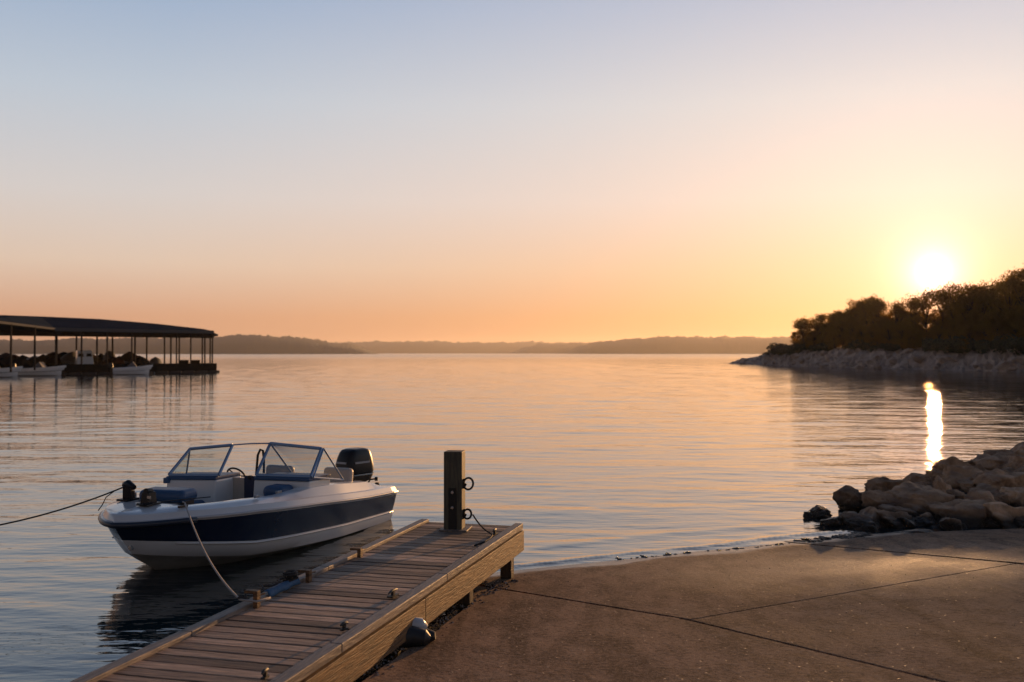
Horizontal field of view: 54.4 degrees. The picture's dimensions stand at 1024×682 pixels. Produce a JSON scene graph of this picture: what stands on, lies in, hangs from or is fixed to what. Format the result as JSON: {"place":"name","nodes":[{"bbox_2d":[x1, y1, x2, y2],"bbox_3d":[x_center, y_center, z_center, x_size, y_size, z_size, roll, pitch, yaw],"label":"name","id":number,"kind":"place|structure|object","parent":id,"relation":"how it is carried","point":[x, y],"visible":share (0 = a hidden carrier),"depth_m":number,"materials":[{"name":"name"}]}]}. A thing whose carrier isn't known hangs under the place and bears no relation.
{"place":"outdoors","nodes":[
{"label":"outdoors","id":0,"kind":"place"},
{"bbox_2d":[0,334,380,353],"bbox_3d":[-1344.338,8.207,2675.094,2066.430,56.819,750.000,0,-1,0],"label":"hills","id":1,"kind":"structure","parent":0,"point":[246,344],"depth_m":2377.02,"materials":[{"name":"plant"}]},
{"bbox_2d":[354,609,461,681],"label":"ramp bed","id":2,"kind":"object","parent":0,"point":[361,678],"depth_m":7.22,"materials":[{"name":"stone"}]},
{"bbox_2d":[334,340,587,352],"bbox_3d":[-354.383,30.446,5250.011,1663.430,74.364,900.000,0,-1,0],"label":"hills","id":3,"kind":"structure","parent":0,"point":[434,346],"depth_m":4931.39,"materials":[{"name":"plant"}]},
{"bbox_2d":[0,353,1023,681],"bbox_3d":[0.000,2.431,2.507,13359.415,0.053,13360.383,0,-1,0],"label":"lake water","id":4,"kind":"structure","parent":0,"point":[576,459],"depth_m":24.99,"materials":[{"name":"blue liquid"}]},
{"bbox_2d":[0,357,14,367],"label":"motorboat","id":5,"kind":"object","parent":4,"relation":"on","point":[5,362],"visible":0.15,"depth_m":121.19,"materials":[{"name":"black plastic"}]},
{"bbox_2d":[0,366,22,376],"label":"motorboat","id":6,"kind":"object","parent":4,"relation":"on","point":[5,372],"visible":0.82,"depth_m":97.90,"materials":[{"name":"grey"}]},
{"bbox_2d":[7,357,32,367],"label":"bush","id":7,"kind":"object","parent":4,"relation":"on","point":[23,362],"visible":0.46,"depth_m":111.82,"materials":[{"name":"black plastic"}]},
{"bbox_2d":[12,362,65,375],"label":"motorboat","id":8,"kind":"object","parent":4,"relation":"on","point":[42,369],"visible":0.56,"depth_m":104.28,"materials":[{"name":"grey"}]},
{"bbox_2d":[37,354,49,363],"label":"bush","id":9,"kind":"object","parent":4,"relation":"on","point":[44,358],"visible":0.1,"depth_m":126.09,"materials":[{"name":"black plant"}]},
{"bbox_2d":[45,357,61,366],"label":"bush","id":10,"kind":"object","parent":4,"relation":"on","point":[49,362],"visible":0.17,"depth_m":123.32,"materials":[{"name":"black plant"}]},
{"bbox_2d":[60,351,74,363],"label":"motorboat","id":11,"kind":"object","parent":4,"relation":"on","point":[68,358],"visible":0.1,"depth_m":126.49,"materials":[{"name":"black plastic"}]},
{"bbox_2d":[75,350,93,373],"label":"motorboat","id":12,"kind":"object","parent":4,"relation":"on","point":[87,356],"visible":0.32,"depth_m":115.46,"materials":[{"name":"grey"}]},
{"bbox_2d":[101,350,115,362],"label":"bush","id":13,"kind":"object","parent":4,"relation":"on","point":[109,355],"visible":0.16,"depth_m":130.28,"materials":[{"name":"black plant"}]},
{"bbox_2d":[0,315,219,374],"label":"covered dock","id":14,"kind":"object","parent":4,"relation":"on","point":[14,325],"visible":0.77,"depth_m":117.09,"materials":[{"name":"metal"}]},
{"bbox_2d":[101,357,125,372],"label":"motorboat","id":15,"kind":"object","parent":4,"relation":"on","point":[114,360],"visible":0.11,"depth_m":118.93,"materials":[{"name":"black plastic"}]},
{"bbox_2d":[119,351,138,363],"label":"motorboat","id":16,"kind":"object","parent":4,"relation":"on","point":[126,358],"visible":0.09,"depth_m":124.86,"materials":[{"name":"black plastic"}]},
{"bbox_2d":[109,362,152,374],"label":"motorboat","id":17,"kind":"object","parent":4,"relation":"on","point":[132,368],"visible":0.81,"depth_m":109.80,"materials":[{"name":"grey"}]},
{"bbox_2d":[129,357,150,363],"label":"bush","id":18,"kind":"object","parent":4,"relation":"on","point":[140,360],"visible":0.15,"depth_m":123.95,"materials":[{"name":"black plant"}]},
{"bbox_2d":[150,357,161,363],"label":"bush","id":19,"kind":"object","parent":4,"relation":"on","point":[154,360],"visible":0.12,"depth_m":127.59,"materials":[{"name":"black plant"}]},
{"bbox_2d":[98,442,397,569],"bbox_3d":[-3.227,2.154,12.783,2.046,1.700,5.180,0,-1,22],"label":"motorboat","id":20,"kind":"object","parent":4,"relation":"on","point":[237,516],"visible":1,"depth_m":11.68,"materials":[{"name":"grey"}]},
{"bbox_2d":[0,486,123,525],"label":"mooring rope","id":21,"kind":"object","parent":20,"relation":"attached to","point":[62,508],"visible":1,"depth_m":10.71,"materials":[{"name":"grey"}]},
{"bbox_2d":[233,477,243,499],"bbox_3d":[-3.527,2.044,12.789,0.300,0.580,0.030,0,-1,22],"label":"door panel","id":22,"kind":"structure","parent":20,"relation":"in","point":[238,483],"depth_m":12.77,"materials":[{"name":"beige plastic"}]},
{"bbox_2d":[244,475,254,497],"bbox_3d":[-3.317,2.012,12.641,0.190,0.600,0.030,0,-1,22],"label":"door panel","id":23,"kind":"structure","parent":20,"relation":"in","point":[248,484],"depth_m":12.64,"materials":[{"name":"blue plastic"}]},
{"bbox_2d":[313,448,343,479],"bbox_3d":[-2.369,1.593,12.727,0.083,0.454,0.687,0,-1,23],"label":"side window frame","id":24,"kind":"structure","parent":20,"relation":"in","point":[324,450],"depth_m":12.73,"materials":[{"name":"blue metal"}]},
{"bbox_2d":[70,450,523,681],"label":"wooden pier","id":25,"kind":"structure","parent":4,"relation":"in","point":[351,615],"depth_m":7.27,"materials":[{"name":"brown wood"}]},
{"bbox_2d":[182,501,270,602],"bbox_3d":[-2.748,1.840,8.989,0.226,0.263,3.917,0,-1,-27],"label":"mooring rope","id":26,"kind":"object","parent":25,"relation":"attached to","point":[229,588],"visible":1,"depth_m":8.35,"materials":[{"name":"grey"}]},
{"bbox_2d":[237,570,297,598],"bbox_3d":[-1.869,1.869,7.650,0.115,0.071,0.833,0,-1,16],"label":"rope","id":27,"kind":"object","parent":25,"relation":"attached to","point":[291,572],"visible":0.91,"depth_m":7.89,"materials":[{"name":"grey"}]},
{"bbox_2d":[264,577,300,596],"bbox_3d":[-1.800,1.927,7.805,0.064,0.055,0.500,0,-1,15],"label":"cloth","id":28,"kind":"object","parent":25,"relation":"on","point":[278,588],"visible":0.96,"depth_m":7.76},
{"bbox_2d":[472,514,492,545],"bbox_3d":[-0.293,1.905,10.062,0.203,0.170,0.878,0,-1,-3],"label":"rope","id":29,"kind":"object","parent":25,"relation":"on","point":[481,526],"visible":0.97,"depth_m":10.18,"materials":[{"name":"grey"}]},
{"bbox_2d":[803,512,813,518],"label":"rock","id":30,"kind":"object","parent":4,"relation":"in","point":[807,515],"visible":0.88,"depth_m":14.45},
{"bbox_2d":[808,505,832,517],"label":"rock","id":31,"kind":"object","parent":4,"relation":"in","point":[817,511],"visible":0.79,"depth_m":14.50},
{"bbox_2d":[819,516,840,525],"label":"rock","id":32,"kind":"object","parent":4,"relation":"on","point":[832,521],"visible":0.95,"depth_m":13.82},
{"bbox_2d":[0,0,1023,342],"label":"sky","id":33,"kind":"structure","parent":0,"point":[454,171],"materials":[{"name":"orange"}]},
{"bbox_2d":[510,342,591,353],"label":"hills","id":34,"kind":"structure","parent":0,"point":[545,348],"depth_m":3681.74,"materials":[{"name":"plant"}]},
{"bbox_2d":[566,335,803,353],"bbox_3d":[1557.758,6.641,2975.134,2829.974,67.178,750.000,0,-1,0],"label":"hills","id":35,"kind":"structure","parent":0,"point":[724,344],"depth_m":2685.75,"materials":[{"name":"plant"}]},
{"bbox_2d":[362,528,1023,681],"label":"ramp","id":36,"kind":"structure","parent":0,"point":[662,618],"depth_m":8.09,"materials":[{"name":"concrete"}]},
{"bbox_2d":[399,617,435,647],"bbox_3d":[-0.774,2.147,7.477,0.431,0.298,0.243,0,-1,-20],"label":"rock","id":37,"kind":"object","parent":36,"relation":"on","point":[419,633],"visible":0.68,"depth_m":7.41,"materials":[{"name":"stone"}]},
{"bbox_2d":[728,346,1023,371],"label":"headland","id":38,"kind":"structure","parent":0,"point":[967,361],"depth_m":151.39,"materials":[{"name":"stone"}]},
{"bbox_2d":[766,342,786,354],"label":"bush","id":39,"kind":"object","parent":38,"relation":"on","point":[775,346],"visible":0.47,"depth_m":199.89,"materials":[{"name":"green plant"}]},
{"bbox_2d":[788,345,806,353],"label":"bush","id":40,"kind":"object","parent":38,"relation":"on","point":[797,350],"visible":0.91,"depth_m":186.23,"materials":[{"name":"green plant"}]},
{"bbox_2d":[789,323,811,345],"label":"tree","id":41,"kind":"object","parent":38,"relation":"on","point":[799,339],"visible":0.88,"depth_m":186.90,"materials":[{"name":"green plant"}]},
{"bbox_2d":[791,317,811,342],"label":"tree","id":42,"kind":"object","parent":38,"relation":"on","point":[804,321],"visible":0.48,"depth_m":189.28,"materials":[{"name":"green plant"}]},
{"bbox_2d":[802,330,819,348],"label":"tree","id":43,"kind":"object","parent":38,"relation":"on","point":[813,334],"visible":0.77,"depth_m":183.62,"materials":[{"name":"green plant"}]},
{"bbox_2d":[804,313,827,344],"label":"tree","id":44,"kind":"object","parent":38,"relation":"on","point":[816,322],"visible":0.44,"depth_m":185.20,"materials":[{"name":"green plant"}]},
{"bbox_2d":[816,343,833,350],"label":"bush","id":45,"kind":"object","parent":38,"relation":"on","point":[823,347],"visible":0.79,"depth_m":176.86,"materials":[{"name":"green plant"}]},
{"bbox_2d":[824,327,840,349],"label":"tree","id":46,"kind":"object","parent":38,"relation":"on","point":[830,343],"visible":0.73,"depth_m":174.16,"materials":[{"name":"green plant"}]},
{"bbox_2d":[817,312,849,348],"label":"tree","id":47,"kind":"object","parent":38,"relation":"on","point":[831,317],"visible":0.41,"depth_m":176.62,"materials":[{"name":"green plant"}]},
{"bbox_2d":[827,315,850,346],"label":"tree","id":48,"kind":"object","parent":38,"relation":"on","point":[837,323],"visible":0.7,"depth_m":171.43,"materials":[{"name":"green plant"}]},
{"bbox_2d":[844,298,865,335],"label":"tree","id":49,"kind":"object","parent":38,"relation":"on","point":[851,312],"visible":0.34,"depth_m":173.12,"materials":[{"name":"green plant"}]},
{"bbox_2d":[847,339,867,350],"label":"bush","id":50,"kind":"object","parent":38,"relation":"on","point":[854,346],"visible":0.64,"depth_m":165.80,"materials":[{"name":"green plant"}]},
{"bbox_2d":[847,295,885,337],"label":"tree","id":51,"kind":"object","parent":38,"relation":"on","point":[862,304],"visible":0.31,"depth_m":168.64,"materials":[{"name":"green plant"}]},
{"bbox_2d":[862,296,892,345],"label":"tree","id":52,"kind":"object","parent":38,"relation":"on","point":[876,308],"visible":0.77,"depth_m":162.93,"materials":[{"name":"green plant"}]},
{"bbox_2d":[880,343,898,350],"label":"bush","id":53,"kind":"object","parent":38,"relation":"on","point":[885,346],"visible":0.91,"depth_m":158.01,"materials":[{"name":"green plant"}]},
{"bbox_2d":[889,357,897,364],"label":"boulder","id":54,"kind":"object","parent":38,"relation":"on","point":[893,360],"visible":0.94,"depth_m":151.98,"materials":[{"name":"stone"}]},
{"bbox_2d":[880,300,909,340],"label":"tree","id":55,"kind":"object","parent":38,"relation":"on","point":[897,310],"visible":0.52,"depth_m":160.61,"materials":[{"name":"green plant"}]},
{"bbox_2d":[888,344,901,351],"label":"bush","id":56,"kind":"object","parent":38,"relation":"on","point":[896,347],"visible":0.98,"depth_m":157.25,"materials":[{"name":"green plant"}]},
{"bbox_2d":[894,309,921,343],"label":"tree","id":57,"kind":"object","parent":38,"relation":"on","point":[909,314],"visible":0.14,"depth_m":160.31,"materials":[{"name":"green plant"}]},
{"bbox_2d":[899,327,917,349],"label":"tree","id":58,"kind":"object","parent":38,"relation":"on","point":[907,334],"visible":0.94,"depth_m":153.15,"materials":[{"name":"green plant"}]},
{"bbox_2d":[896,293,930,344],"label":"tree","id":59,"kind":"object","parent":38,"relation":"on","point":[911,307],"visible":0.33,"depth_m":157.40,"materials":[{"name":"green plant"}]},
{"bbox_2d":[912,355,925,363],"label":"boulder","id":60,"kind":"object","parent":38,"relation":"on","point":[918,359],"visible":0.98,"depth_m":146.78,"materials":[{"name":"stone"}]},
{"bbox_2d":[915,334,926,349],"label":"tree","id":61,"kind":"object","parent":38,"relation":"on","point":[919,344],"visible":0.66,"depth_m":151.64,"materials":[{"name":"green plant"}]},
{"bbox_2d":[904,287,939,340],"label":"tree","id":62,"kind":"object","parent":38,"relation":"on","point":[922,305],"visible":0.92,"depth_m":152.04,"materials":[{"name":"green plant"}]},
{"bbox_2d":[923,283,951,335],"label":"tree","id":63,"kind":"object","parent":38,"relation":"on","point":[940,295],"visible":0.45,"depth_m":151.84,"materials":[{"name":"green plant"}]},
{"bbox_2d":[931,343,943,352],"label":"bush","id":64,"kind":"object","parent":38,"relation":"on","point":[935,348],"visible":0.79,"depth_m":145.64,"materials":[{"name":"green plant"}]},
{"bbox_2d":[942,339,959,353],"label":"bush","id":65,"kind":"object","parent":38,"relation":"on","point":[945,344],"visible":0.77,"depth_m":143.03,"materials":[{"name":"green plant"}]},
{"bbox_2d":[937,301,966,329],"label":"tree","id":66,"kind":"object","parent":38,"relation":"on","point":[946,319],"visible":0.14,"depth_m":150.07,"materials":[{"name":"green plant"}]},
{"bbox_2d":[933,281,973,336],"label":"tree","id":67,"kind":"object","parent":38,"relation":"on","point":[952,292],"visible":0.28,"depth_m":149.73,"materials":[{"name":"green plant"}]},
{"bbox_2d":[947,282,992,343],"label":"tree","id":68,"kind":"object","parent":38,"relation":"on","point":[966,301],"visible":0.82,"depth_m":142.73,"materials":[{"name":"green plant"}]},
{"bbox_2d":[954,280,996,340],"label":"tree","id":69,"kind":"object","parent":38,"relation":"on","point":[979,300],"visible":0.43,"depth_m":142.12,"materials":[{"name":"green plant"}]},
{"bbox_2d":[974,339,994,353],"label":"bush","id":70,"kind":"object","parent":38,"relation":"on","point":[984,347],"visible":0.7,"depth_m":137.05,"materials":[{"name":"green plant"}]},
{"bbox_2d":[976,279,1016,335],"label":"tree","id":71,"kind":"object","parent":38,"relation":"on","point":[995,282],"visible":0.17,"depth_m":141.19,"materials":[{"name":"green plant"}]},
{"bbox_2d":[981,278,1021,334],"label":"tree","id":72,"kind":"object","parent":38,"relation":"on","point":[997,303],"visible":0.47,"depth_m":135.82,"materials":[{"name":"green plant"}]},
{"bbox_2d":[989,334,1019,353],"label":"bush","id":73,"kind":"object","parent":38,"relation":"on","point":[997,344],"visible":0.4,"depth_m":133.12,"materials":[{"name":"green plant"}]},
{"bbox_2d":[995,360,1016,370],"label":"boulder","id":74,"kind":"object","parent":38,"relation":"on","point":[1002,365],"visible":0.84,"depth_m":129.19,"materials":[{"name":"stone"}]},
{"bbox_2d":[997,266,1023,333],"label":"tree","id":75,"kind":"object","parent":38,"relation":"on","point":[1014,282],"visible":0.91,"depth_m":132.37,"materials":[{"name":"green plant"}]},
{"bbox_2d":[1000,335,1023,354],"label":"bush","id":76,"kind":"object","parent":38,"relation":"on","point":[1011,344],"visible":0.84,"depth_m":129.96,"materials":[{"name":"green plant"}]},
{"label":"rock bank","id":77,"kind":"structure","parent":0,"visible":0},
{"bbox_2d":[832,485,863,510],"bbox_3d":[5.178,2.424,15.185,0.461,0.433,0.494,1,-1,-44],"label":"rock","id":78,"kind":"object","parent":77,"relation":"on","point":[847,497],"visible":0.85,"depth_m":15.09,"materials":[{"name":"stone"}]},
{"bbox_2d":[841,511,880,530],"bbox_3d":[4.787,2.550,13.700,0.530,0.348,0.447,0,-1,28],"label":"rock","id":79,"kind":"object","parent":77,"relation":"on","point":[853,520],"visible":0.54,"depth_m":13.62,"materials":[{"name":"stone"}]},
{"bbox_2d":[858,506,887,527],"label":"rock","id":80,"kind":"object","parent":77,"relation":"on","point":[869,511],"visible":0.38,"depth_m":13.80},
{"bbox_2d":[861,489,895,508],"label":"rock","id":81,"kind":"object","parent":77,"relation":"on","point":[875,498],"visible":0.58,"depth_m":14.77,"materials":[{"name":"stone"}]},
{"bbox_2d":[864,476,910,491],"bbox_3d":[6.043,2.407,16.065,0.789,0.436,0.604,7,-5,2],"label":"rock","id":82,"kind":"object","parent":77,"relation":"on","point":[882,483],"visible":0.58,"depth_m":15.85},
{"bbox_2d":[887,499,901,505],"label":"rock","id":83,"kind":"object","parent":77,"relation":"on","point":[895,502],"visible":0.25,"depth_m":14.63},
{"bbox_2d":[876,510,914,527],"bbox_3d":[5.329,2.525,13.885,0.687,0.336,0.567,2,-2,-22],"label":"rock","id":84,"kind":"object","parent":77,"relation":"on","point":[891,519],"visible":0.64,"depth_m":13.73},
{"bbox_2d":[878,504,920,517],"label":"rock","id":85,"kind":"object","parent":77,"relation":"on","point":[892,508],"visible":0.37,"depth_m":14.29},
{"bbox_2d":[901,517,917,526],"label":"rock","id":86,"kind":"object","parent":77,"relation":"on","point":[908,523],"visible":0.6,"depth_m":13.68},
{"bbox_2d":[888,529,932,532],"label":"rock","id":87,"kind":"object","parent":77,"relation":"on","point":[917,531],"visible":0.16,"depth_m":13.20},
{"bbox_2d":[900,497,929,507],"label":"rock","id":88,"kind":"object","parent":77,"relation":"on","point":[923,503],"visible":0.29,"depth_m":14.49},
{"bbox_2d":[901,503,932,514],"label":"rock","id":89,"kind":"object","parent":77,"relation":"on","point":[919,509],"visible":0.41,"depth_m":14.37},
{"bbox_2d":[902,473,932,484],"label":"rock","id":90,"kind":"object","parent":77,"relation":"on","point":[915,477],"visible":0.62,"depth_m":16.53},
{"bbox_2d":[884,481,954,503],"bbox_3d":[6.038,2.469,14.937,0.832,0.617,1.041,-4,6,-25],"label":"rock","id":91,"kind":"object","parent":77,"relation":"on","point":[910,490],"visible":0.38,"depth_m":14.70,"materials":[{"name":"stone"}]},
{"bbox_2d":[913,512,935,525],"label":"rock","id":92,"kind":"object","parent":77,"relation":"on","point":[926,519],"visible":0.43,"depth_m":13.87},
{"bbox_2d":[925,470,941,482],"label":"rock","id":93,"kind":"object","parent":77,"relation":"on","point":[932,474],"visible":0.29,"depth_m":16.85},
{"bbox_2d":[933,475,951,492],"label":"rock","id":94,"kind":"object","parent":77,"relation":"on","point":[939,483],"visible":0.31,"depth_m":15.61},
{"bbox_2d":[931,456,973,471],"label":"rock","id":95,"kind":"object","parent":77,"relation":"on","point":[940,465],"visible":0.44,"depth_m":17.46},
{"bbox_2d":[939,517,966,530],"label":"rock","id":96,"kind":"object","parent":77,"relation":"on","point":[948,523],"visible":0.65,"depth_m":13.46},
{"bbox_2d":[946,489,965,498],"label":"rock","id":97,"kind":"object","parent":77,"relation":"on","point":[958,494],"visible":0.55,"depth_m":15.33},
{"bbox_2d":[924,499,987,526],"bbox_3d":[6.415,2.532,14.151,0.834,0.543,0.876,0,-1,-18],"label":"rock","id":98,"kind":"object","parent":77,"relation":"on","point":[970,513],"visible":0.59,"depth_m":13.94,"materials":[{"name":"stone"}]},
{"bbox_2d":[942,465,982,488],"bbox_3d":[7.604,2.400,16.558,1.028,0.642,0.869,6,1,-2],"label":"rock","id":99,"kind":"object","parent":77,"relation":"on","point":[951,474],"visible":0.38,"depth_m":16.42,"materials":[{"name":"stone"}]},
{"bbox_2d":[956,479,974,492],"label":"rock","id":100,"kind":"object","parent":77,"relation":"on","point":[966,485],"visible":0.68,"depth_m":16.08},
{"bbox_2d":[964,489,997,502],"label":"rock","id":101,"kind":"object","parent":77,"relation":"on","point":[987,496],"visible":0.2,"depth_m":14.42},
{"bbox_2d":[969,483,999,494],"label":"rock","id":102,"kind":"object","parent":77,"relation":"on","point":[985,487],"visible":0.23,"depth_m":15.52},
{"bbox_2d":[972,454,1002,469],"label":"rock","id":103,"kind":"object","parent":77,"relation":"on","point":[988,462],"visible":0.37,"depth_m":17.58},
{"bbox_2d":[971,468,1023,489],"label":"rock","id":104,"kind":"object","parent":77,"relation":"on","point":[997,478],"visible":0.48,"depth_m":16.04,"materials":[{"name":"stone"}]},
{"bbox_2d":[983,449,1017,456],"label":"rock","id":105,"kind":"object","parent":77,"relation":"on","point":[1002,451],"visible":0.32,"depth_m":18.58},
{"bbox_2d":[993,492,1009,505],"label":"rock","id":106,"kind":"object","parent":77,"relation":"on","point":[1002,497],"visible":0.35,"depth_m":15.06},
{"bbox_2d":[983,501,1023,528],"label":"rock","id":107,"kind":"object","parent":77,"relation":"on","point":[1003,515],"visible":0.51,"depth_m":13.70,"materials":[{"name":"stone"}]},
{"bbox_2d":[1000,467,1015,472],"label":"rock","id":108,"kind":"object","parent":77,"relation":"on","point":[1008,469],"visible":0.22,"depth_m":17.09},
{"bbox_2d":[999,487,1023,506],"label":"rock","id":109,"kind":"object","parent":77,"relation":"on","point":[1016,496],"visible":0.56,"depth_m":15.04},
{"bbox_2d":[1001,455,1023,468],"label":"rock","id":110,"kind":"object","parent":77,"relation":"on","point":[1016,462],"visible":0.36,"depth_m":17.38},
{"bbox_2d":[1010,442,1023,454],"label":"rock","id":111,"kind":"object","parent":77,"relation":"on","point":[1017,449],"visible":0.28,"depth_m":18.66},
{"bbox_2d":[1014,516,1023,527],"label":"rock","id":112,"kind":"object","parent":77,"relation":"on","point":[1019,522],"visible":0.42,"depth_m":13.63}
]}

